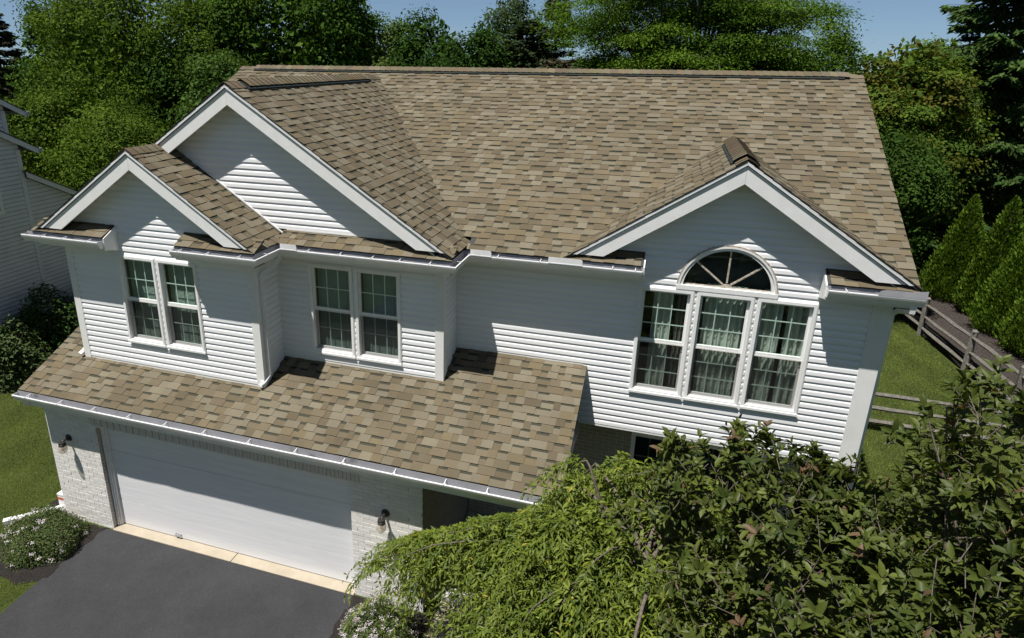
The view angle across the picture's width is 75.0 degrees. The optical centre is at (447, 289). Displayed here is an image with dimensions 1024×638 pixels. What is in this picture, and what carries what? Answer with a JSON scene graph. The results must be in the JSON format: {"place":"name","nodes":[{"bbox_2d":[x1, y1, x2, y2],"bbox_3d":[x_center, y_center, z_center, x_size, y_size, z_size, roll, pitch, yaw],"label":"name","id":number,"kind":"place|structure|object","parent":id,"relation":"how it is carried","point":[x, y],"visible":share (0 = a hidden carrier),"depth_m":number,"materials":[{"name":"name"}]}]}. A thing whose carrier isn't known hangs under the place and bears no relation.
{"place":"outdoors","nodes":[
{"label":"outdoors","id":0,"kind":"place"},
{"bbox_2d":[0,98,77,338],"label":"neighbour house","id":1,"kind":"structure","parent":0,"point":[29,201],"depth_m":19.94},
{"bbox_2d":[0,191,4,214],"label":"window","id":2,"kind":"structure","parent":1,"relation":"in","point":[2,211],"depth_m":19.11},
{"bbox_2d":[0,384,97,608],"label":"lawn grass","id":3,"kind":"structure","parent":0,"point":[23,462],"depth_m":14.22,"materials":[{"name":"green plant"}]},
{"bbox_2d":[0,529,352,637],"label":"driveway","id":4,"kind":"structure","parent":0,"point":[107,583],"depth_m":10.60,"materials":[{"name":"grey asphalt"}]},
{"bbox_2d":[425,601,503,637],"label":"walkway","id":5,"kind":"structure","parent":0,"point":[442,634],"depth_m":10.20,"materials":[{"name":"concrete"}]},
{"bbox_2d":[0,160,1023,637],"bbox_3d":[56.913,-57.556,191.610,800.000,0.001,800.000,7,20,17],"label":"ground","id":6,"kind":"structure","parent":0,"point":[44,492],"depth_m":14.84,"materials":[{"name":"green plant"}]},
{"bbox_2d":[0,13,25,161],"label":"pine tree","id":7,"kind":"object","parent":6,"relation":"on","point":[6,38],"visible":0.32,"depth_m":47.44,"materials":[{"name":"green plant"}]},
{"bbox_2d":[3,505,65,525],"bbox_3d":[-7.753,4.236,12.495,1.031,0.098,0.105,-9,21,-24],"label":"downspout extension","id":8,"kind":"object","parent":6,"relation":"on","point":[5,521],"visible":0.26,"depth_m":12.34,"materials":[{"name":"paint"}]},
{"bbox_2d":[0,324,74,394],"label":"side bed","id":9,"kind":"object","parent":6,"relation":"on","point":[46,338],"visible":0.06,"depth_m":19.73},
{"bbox_2d":[0,314,52,393],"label":"garden shrub","id":10,"kind":"object","parent":9,"relation":"on","point":[25,351],"visible":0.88,"depth_m":17.48,"materials":[{"name":"green plant"}]},
{"bbox_2d":[8,281,78,356],"bbox_3d":[-11.735,0.690,19.769,2.563,2.107,2.716,7,20,17],"label":"garden shrub","id":11,"kind":"object","parent":9,"relation":"on","point":[36,313],"visible":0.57,"depth_m":19.37,"materials":[{"name":"green plant"}]},
{"bbox_2d":[64,294,78,331],"bbox_3d":[-11.039,0.190,21.503,2.378,1.937,2.673,7,20,17],"label":"garden shrub","id":12,"kind":"object","parent":9,"relation":"on","point":[73,312],"visible":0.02,"depth_m":20.83,"materials":[{"name":"green plant"}]},
{"bbox_2d":[0,499,109,584],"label":"mulch bed","id":13,"kind":"object","parent":6,"relation":"on","point":[21,575],"visible":0.39,"depth_m":11.24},
{"bbox_2d":[0,504,93,571],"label":"flowering shrub","id":14,"kind":"object","parent":13,"relation":"on","point":[61,522],"visible":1,"depth_m":11.46,"materials":[{"name":"green plant"}]},
{"bbox_2d":[57,490,65,509],"bbox_3d":[-7.237,4.020,12.750,0.290,0.360,0.290,7,20,17],"label":"utility box","id":15,"kind":"object","parent":13,"relation":"on","point":[60,498],"visible":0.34,"depth_m":12.62,"materials":[{"name":"white plastic"}]},
{"bbox_2d":[1,82,138,181],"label":"understory tree","id":16,"kind":"object","parent":6,"relation":"on","point":[41,108],"visible":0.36,"depth_m":29.22,"materials":[{"name":"green plant"}]},
{"bbox_2d":[4,0,136,150],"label":"maple tree","id":17,"kind":"object","parent":6,"relation":"on","point":[27,67],"visible":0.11,"depth_m":39.93,"materials":[{"name":"green plant"}]},
{"bbox_2d":[26,92,175,195],"bbox_3d":[-13.648,-4.720,27.937,7.038,6.844,6.484,7,20,17],"label":"understory tree","id":18,"kind":"object","parent":6,"relation":"on","point":[84,169],"visible":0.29,"depth_m":26.21,"materials":[{"name":"green plant"}]},
{"bbox_2d":[6,0,256,150],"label":"elm tree","id":19,"kind":"object","parent":6,"relation":"on","point":[131,34],"visible":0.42,"depth_m":31.41,"materials":[{"name":"green plant"}]},
{"bbox_2d":[108,33,235,145],"bbox_3d":[-12.771,-7.990,33.469,8.462,9.368,7.633,7,20,17],"label":"understory tree","id":20,"kind":"object","parent":6,"relation":"on","point":[158,73],"visible":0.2,"depth_m":31.07,"materials":[{"name":"green plant"}]},
{"bbox_2d":[161,45,259,130],"bbox_3d":[-9.480,-6.184,29.379,6.148,8.696,6.009,7,20,17],"label":"understory tree","id":21,"kind":"object","parent":6,"relation":"on","point":[225,75],"visible":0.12,"depth_m":27.98,"materials":[{"name":"green plant"}]},
{"bbox_2d":[113,523,354,594],"bbox_3d":[-3.768,4.675,11.613,4.856,0.122,0.339,7,20,17],"label":"garage apron","id":22,"kind":"object","parent":6,"relation":"on","point":[256,563],"visible":0.54,"depth_m":11.48,"materials":[{"name":"concrete"}]},
{"bbox_2d":[187,0,390,77],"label":"maple tree","id":23,"kind":"object","parent":6,"relation":"on","point":[333,34],"visible":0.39,"depth_m":31.59,"materials":[{"name":"green plant"}]},
{"bbox_2d":[329,595,430,637],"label":"garden bed","id":24,"kind":"object","parent":6,"relation":"on","point":[422,620],"visible":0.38,"depth_m":10.22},
{"bbox_2d":[337,592,419,637],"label":"flowering shrub","id":25,"kind":"object","parent":24,"relation":"on","point":[373,613],"visible":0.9,"depth_m":9.67,"materials":[{"name":"green plant"}]},
{"bbox_2d":[363,12,422,66],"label":"maple tree","id":26,"kind":"object","parent":6,"relation":"on","point":[387,41],"visible":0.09,"depth_m":32.50,"materials":[{"name":"green plant"}]},
{"bbox_2d":[386,4,470,66],"bbox_3d":[-0.595,-8.416,32.788,5.750,10.812,5.432,7,20,17],"label":"maple tree","id":27,"kind":"object","parent":6,"relation":"on","point":[437,49],"visible":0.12,"depth_m":30.92,"materials":[{"name":"green plant"}]},
{"bbox_2d":[11,65,928,612],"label":"house","id":28,"kind":"structure","parent":6,"relation":"on","point":[533,241],"depth_m":10.42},
{"bbox_2d":[58,434,71,450],"bbox_3d":[-6.765,2.746,11.728,0.148,0.292,0.232,7,20,17],"label":"wall lamp","id":29,"kind":"object","parent":28,"relation":"attached to","point":[62,443],"visible":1,"depth_m":11.69,"materials":[{"name":"black metal"}]},
{"bbox_2d":[115,254,166,347],"bbox_3d":[-5.073,0.184,11.080,0.778,1.554,0.146,7,20,17],"label":"window","id":30,"kind":"structure","parent":28,"relation":"in","point":[134,337],"depth_m":11.11,"materials":[{"name":"white plastic"}]},
{"bbox_2d":[128,260,161,337],"bbox_3d":[-5.036,0.145,11.185,0.626,1.430,0.040,7,20,17],"label":"window pane","id":31,"kind":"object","parent":28,"relation":"attached to","point":[142,290],"depth_m":11.21,"materials":[{"name":"clear glass"}]},
{"bbox_2d":[155,259,206,353],"bbox_3d":[-4.318,0.271,10.845,0.778,1.554,0.146,7,20,17],"label":"window","id":32,"kind":"structure","parent":28,"relation":"in","point":[172,343],"depth_m":10.87,"materials":[{"name":"white plastic"}]},
{"bbox_2d":[167,265,201,343],"bbox_3d":[-4.280,0.223,10.946,0.626,1.408,0.040,7,20,17],"label":"window blind","id":33,"kind":"object","parent":28,"relation":"attached to","point":[182,298],"depth_m":10.96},
{"bbox_2d":[107,430,353,583],"bbox_3d":[-3.742,3.609,11.284,4.810,2.105,0.081,7,20,17],"label":"garage door","id":34,"kind":"structure","parent":28,"relation":"in","point":[296,519],"depth_m":11.24,"materials":[{"name":"paint"}]},
{"bbox_2d":[307,262,355,358],"bbox_3d":[-1.839,0.334,10.719,0.790,1.554,0.146,7,20,17],"label":"window","id":35,"kind":"structure","parent":28,"relation":"in","point":[318,347],"depth_m":10.74,"materials":[{"name":"white plastic"}]},
{"bbox_2d":[317,268,351,348],"bbox_3d":[-1.802,0.296,10.824,0.638,1.430,0.040,7,20,17],"label":"window blind","id":36,"kind":"object","parent":28,"relation":"attached to","point":[343,282],"depth_m":10.83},
{"bbox_2d":[354,267,401,365],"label":"window","id":37,"kind":"structure","parent":28,"relation":"in","point":[364,355],"depth_m":10.50,"materials":[{"name":"white plastic"}]},
{"bbox_2d":[363,273,397,355],"bbox_3d":[-1.035,0.385,10.585,0.638,1.430,0.040,7,20,17],"label":"window blind","id":38,"kind":"object","parent":28,"relation":"attached to","point":[379,307],"depth_m":10.59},
{"bbox_2d":[377,509,389,532],"bbox_3d":[-0.967,3.486,9.946,0.148,0.292,0.232,7,20,17],"label":"wall lamp","id":39,"kind":"object","parent":28,"relation":"attached to","point":[381,522],"visible":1,"depth_m":9.90,"materials":[{"name":"black metal"}]},
{"bbox_2d":[644,292,672,385],"bbox_3d":[3.189,0.841,10.038,0.270,2.100,0.070,7,20,17],"label":"curtain","id":40,"kind":"object","parent":28,"relation":"hanging from","point":[663,317],"visible":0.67,"depth_m":10.00,"materials":[{"name":"fabric"}]},
{"bbox_2d":[628,285,694,398],"bbox_3d":[3.174,0.777,9.867,0.773,1.716,0.146,7,20,17],"label":"window","id":41,"kind":"structure","parent":28,"relation":"in","point":[635,387],"depth_m":9.87,"materials":[{"name":"white plastic"}]},
{"bbox_2d":[666,281,695,387],"bbox_3d":[3.485,0.869,9.966,0.220,2.100,0.060,7,20,17],"label":"curtain","id":42,"kind":"object","parent":28,"relation":"hanging from","point":[677,333],"visible":0.43,"depth_m":9.93,"materials":[{"name":"fabric"}]},
{"bbox_2d":[629,432,766,488],"bbox_3d":[4.022,3.293,10.955,2.150,1.760,0.160,7,20,17],"label":"window","id":43,"kind":"structure","parent":28,"relation":"in","point":[634,434],"depth_m":10.90,"materials":[{"name":"white plastic"}]},
{"bbox_2d":[682,291,755,407],"bbox_3d":[3.925,0.864,9.634,0.773,1.716,0.146,7,20,17],"label":"window","id":44,"kind":"structure","parent":28,"relation":"in","point":[730,401],"depth_m":9.63,"materials":[{"name":"white plastic"}]},
{"bbox_2d":[692,283,748,395],"bbox_3d":[3.991,0.934,9.789,0.540,2.100,0.070,7,20,17],"label":"curtain","id":45,"kind":"object","parent":28,"relation":"hanging from","point":[719,339],"visible":0.76,"depth_m":9.74,"materials":[{"name":"fabric"}]},
{"bbox_2d":[676,245,777,298],"bbox_3d":[3.949,-0.327,9.304,1.400,0.770,0.284,7,20,17],"label":"arched window","id":46,"kind":"structure","parent":28,"relation":"in","point":[758,275],"depth_m":9.34,"materials":[{"name":"white plastic"}]},
{"bbox_2d":[747,289,784,401],"bbox_3d":[4.589,1.004,9.603,0.280,2.100,0.090,7,20,17],"label":"curtain","id":47,"kind":"object","parent":28,"relation":"hanging from","point":[766,327],"visible":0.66,"depth_m":9.56,"materials":[{"name":"fabric"}]},
{"bbox_2d":[739,297,818,416],"bbox_3d":[4.676,0.951,9.400,0.773,1.716,0.146,7,20,17],"label":"window","id":48,"kind":"structure","parent":28,"relation":"in","point":[763,406],"depth_m":9.39,"materials":[{"name":"white plastic"}]},
{"bbox_2d":[771,306,809,404],"bbox_3d":[4.918,1.035,9.520,0.280,2.100,0.090,7,20,17],"label":"curtain","id":49,"kind":"object","parent":28,"relation":"hanging from","point":[794,347],"visible":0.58,"depth_m":9.48,"materials":[{"name":"fabric"}]},
{"bbox_2d":[431,511,515,613],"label":"porch floor","id":50,"kind":"structure","parent":6,"relation":"on","point":[471,514],"depth_m":10.64,"materials":[{"name":"concrete"}]},
{"bbox_2d":[433,20,520,67],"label":"maple tree","id":51,"kind":"object","parent":6,"relation":"on","point":[494,53],"visible":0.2,"depth_m":28.86,"materials":[{"name":"green plant"}]},
{"bbox_2d":[0,36,1005,102],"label":"distant woods","id":52,"kind":"object","parent":6,"relation":"on","point":[20,75],"depth_m":60.96,"materials":[{"name":"green plant"}]},
{"bbox_2d":[468,0,563,65],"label":"locust tree","id":53,"kind":"object","parent":6,"relation":"on","point":[505,16],"visible":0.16,"depth_m":36.23,"materials":[{"name":"green plant"}]},
{"bbox_2d":[497,18,552,67],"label":"white pine","id":54,"kind":"object","parent":6,"relation":"on","point":[528,51],"visible":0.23,"depth_m":29.20,"materials":[{"name":"green plant"}]},
{"bbox_2d":[537,0,578,67],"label":"blue spruce","id":55,"kind":"object","parent":6,"relation":"on","point":[560,53],"visible":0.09,"depth_m":33.99,"materials":[{"name":"green plant"}]},
{"bbox_2d":[572,50,635,68],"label":"understory tree","id":56,"kind":"object","parent":6,"relation":"on","point":[594,63],"visible":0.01,"depth_m":27.00,"materials":[{"name":"green plant"}]},
{"bbox_2d":[516,0,873,71],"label":"honey locust","id":57,"kind":"object","parent":6,"relation":"on","point":[738,26],"visible":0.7,"depth_m":24.84,"materials":[{"name":"green plant"}]},
{"bbox_2d":[730,32,819,71],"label":"understory tree","id":58,"kind":"object","parent":6,"relation":"on","point":[794,66],"visible":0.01,"depth_m":26.27,"materials":[{"name":"green plant"}]},
{"bbox_2d":[790,19,871,75],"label":"locust tree","id":59,"kind":"object","parent":6,"relation":"on","point":[843,44],"visible":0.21,"depth_m":43.37,"materials":[{"name":"green plant"}]},
{"bbox_2d":[879,122,961,278],"bbox_3d":[14.199,-2.339,22.257,3.879,6.445,4.401,7,20,17],"label":"understory tree","id":60,"kind":"object","parent":6,"relation":"on","point":[913,167],"visible":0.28,"depth_m":20.61,"materials":[{"name":"green plant"}]},
{"bbox_2d":[916,297,930,335],"bbox_3d":[15.025,0.885,20.919,0.148,1.338,0.153,-10,22,-27],"label":"fence post","id":61,"kind":"object","parent":6,"relation":"on","point":[924,312],"visible":0.71,"depth_m":20.90,"materials":[{"name":"grey wood"}]},
{"bbox_2d":[921,327,962,361],"bbox_3d":[14.754,1.646,19.780,0.114,0.116,2.700,4,20,11],"label":"fence rail","id":62,"kind":"object","parent":61,"relation":"attached to","point":[941,344],"visible":1,"depth_m":19.75,"materials":[{"name":"grey wood"}]},
{"bbox_2d":[886,32,963,89],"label":"locust tree","id":63,"kind":"object","parent":6,"relation":"on","point":[943,43],"visible":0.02,"depth_m":41.73,"materials":[{"name":"green plant"}]},
{"bbox_2d":[853,35,1003,237],"bbox_3d":[17.107,-4.911,25.641,6.528,9.163,6.768,-5,20,-16],"label":"bronze oak","id":64,"kind":"object","parent":6,"relation":"on","point":[893,100],"visible":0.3,"depth_m":23.79,"materials":[{"name":"green plant"}]},
{"bbox_2d":[918,193,985,302],"bbox_3d":[18.449,-1.505,23.755,2.341,3.938,2.187,7,20,17],"label":"arborvitae","id":65,"kind":"object","parent":6,"relation":"on","point":[945,270],"visible":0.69,"depth_m":23.55,"materials":[{"name":"green plant"}]},
{"bbox_2d":[893,307,1012,403],"bbox_3d":[14.296,2.603,17.348,0.392,0.325,13.277,5,20,13],"label":"fence","id":66,"kind":"object","parent":6,"relation":"on","point":[950,345],"visible":0.32,"depth_m":19.95,"materials":[{"name":"wood"}]},
{"bbox_2d":[885,0,1023,273],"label":"spruce tree","id":67,"kind":"object","parent":6,"relation":"on","point":[1003,88],"visible":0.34,"depth_m":25.48,"materials":[{"name":"green plant"}]},
{"bbox_2d":[908,273,1023,406],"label":"bark bed","id":68,"kind":"object","parent":6,"relation":"on","point":[955,314],"visible":0.13,"depth_m":21.02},
{"bbox_2d":[916,263,926,273],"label":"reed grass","id":69,"kind":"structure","parent":68,"relation":"on","point":[918,270],"depth_m":27.08,"materials":[{"name":"green plant"}]},
{"bbox_2d":[951,195,1023,318],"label":"arborvitae","id":70,"kind":"object","parent":68,"relation":"on","point":[1000,240],"visible":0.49,"depth_m":21.91,"materials":[{"name":"green plant"}]},
{"bbox_2d":[961,237,1023,336],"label":"arborvitae","id":71,"kind":"object","parent":68,"relation":"on","point":[985,311],"visible":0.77,"depth_m":20.66,"materials":[{"name":"green plant"}]},
{"bbox_2d":[992,284,1023,357],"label":"arborvitae","id":72,"kind":"object","parent":68,"relation":"on","point":[1012,328],"visible":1,"depth_m":19.44,"materials":[{"name":"green plant"}]},
{"bbox_2d":[960,330,978,370],"bbox_3d":[14.486,1.754,18.412,0.158,1.338,0.148,-9,21,-25],"label":"fence post","id":73,"kind":"object","parent":6,"relation":"on","point":[970,347],"visible":0.82,"depth_m":18.36,"materials":[{"name":"grey wood"}]},
{"bbox_2d":[924,316,966,349],"bbox_3d":[14.751,1.281,19.649,0.102,0.114,2.720,4,20,10],"label":"fence rail","id":74,"kind":"object","parent":73,"relation":"attached to","point":[949,335],"visible":1,"depth_m":19.54,"materials":[{"name":"grey wood"}]},
{"bbox_2d":[927,305,970,336],"bbox_3d":[14.754,0.911,19.522,0.106,0.111,2.704,4,20,11],"label":"fence rail","id":75,"kind":"object","parent":73,"relation":"attached to","point":[950,321],"visible":1,"depth_m":19.40,"materials":[{"name":"grey wood"}]},
{"bbox_2d":[971,337,1018,373],"bbox_3d":[14.242,1.706,17.210,0.117,0.138,2.324,4,20,11],"label":"fence rail","id":76,"kind":"object","parent":73,"relation":"attached to","point":[987,347],"visible":0.79,"depth_m":17.39,"materials":[{"name":"grey wood"}]},
{"bbox_2d":[1010,365,1023,402],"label":"fence post","id":77,"kind":"object","parent":6,"relation":"on","point":[1020,381],"visible":0.5,"depth_m":16.16,"materials":[{"name":"grey wood"}]},
{"bbox_2d":[965,363,1010,399],"bbox_3d":[14.242,2.419,17.460,0.103,0.117,2.311,4,20,11],"label":"fence rail","id":78,"kind":"object","parent":77,"relation":"attached to","point":[973,367],"visible":0.4,"depth_m":17.88,"materials":[{"name":"grey wood"}]},
{"bbox_2d":[968,352,1014,385],"bbox_3d":[14.242,2.087,17.339,0.110,0.131,2.304,5,20,12],"label":"fence rail","id":79,"kind":"object","parent":77,"relation":"attached to","point":[981,361],"visible":0.72,"depth_m":17.54,"materials":[{"name":"grey wood"}]},
{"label":"front bed","id":80,"kind":"structure","parent":6,"relation":"on","visible":0},
{"bbox_2d":[342,449,904,637],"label":"weeping cherry","id":81,"kind":"object","parent":80,"relation":"on","point":[559,564],"visible":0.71,"depth_m":6.68,"materials":[{"name":"green plant"}]},
{"bbox_2d":[607,354,1023,637],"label":"crab apple tree","id":82,"kind":"object","parent":80,"relation":"on","point":[983,568],"visible":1,"depth_m":4.95,"materials":[{"name":"green plant"}]},
{"bbox_2d":[0,0,1023,71],"label":"sky","id":83,"kind":"structure","parent":0,"point":[893,20],"materials":[{"name":"blue"}]},
{"bbox_2d":[537,56,586,68],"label":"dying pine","id":84,"kind":"object","parent":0,"point":[563,63],"visible":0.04,"depth_m":25.98,"materials":[{"name":"green plant"}]},
{"bbox_2d":[835,314,1023,541],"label":"lawn grass","id":85,"kind":"structure","parent":0,"point":[904,373],"depth_m":17.21,"materials":[{"name":"green plant"}]},
{"bbox_2d":[931,23,981,218],"bbox_3d":[21.883,-6.635,29.194,3.395,10.100,3.590,-16,25,-39],"label":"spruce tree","id":86,"kind":"object","parent":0,"point":[964,38],"visible":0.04,"depth_m":27.83,"materials":[{"name":"green plant"}]},
{"bbox_2d":[906,100,1023,192],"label":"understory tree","id":87,"kind":"object","parent":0,"point":[1002,136],"depth_m":30.73,"materials":[{"name":"green plant"}]},
{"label":"fence post","id":88,"kind":"object","parent":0,"visible":0},
{"bbox_2d":[895,307,918,324],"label":"fence rail","id":89,"kind":"object","parent":88,"relation":"attached to","point":[912,319],"visible":0.4,"depth_m":21.58,"materials":[{"name":"grey wood"}]},
{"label":"fence post","id":90,"kind":"object","parent":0,"visible":0},
{"bbox_2d":[868,418,944,433],"bbox_3d":[9.737,3.056,15.670,3.664,0.136,0.119,7,20,18],"label":"fence rail","id":91,"kind":"object","parent":90,"relation":"attached to","point":[882,422],"visible":0.22,"depth_m":15.48,"materials":[{"name":"grey wood"}]},
{"bbox_2d":[872,405,945,418],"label":"fence rail","id":92,"kind":"object","parent":90,"relation":"attached to","point":[892,410],"visible":0.31,"depth_m":15.29,"materials":[{"name":"grey wood"}]},
{"bbox_2d":[875,392,952,405],"bbox_3d":[9.742,2.402,15.444,3.636,0.119,0.114,7,20,18],"label":"fence rail","id":93,"kind":"object","parent":90,"relation":"attached to","point":[899,397],"visible":0.3,"depth_m":15.17,"materials":[{"name":"grey wood"}]},
{"bbox_2d":[962,419,1016,430],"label":"fence rail","id":94,"kind":"object","parent":90,"relation":"attached to","point":[968,420],"visible":0.2,"depth_m":14.79,"materials":[{"name":"grey wood"}]},
{"bbox_2d":[961,434,1023,442],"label":"fence rail","id":95,"kind":"object","parent":90,"relation":"attached to","point":[964,435],"visible":0.24,"depth_m":14.91,"materials":[{"name":"grey wood"}]}
]}

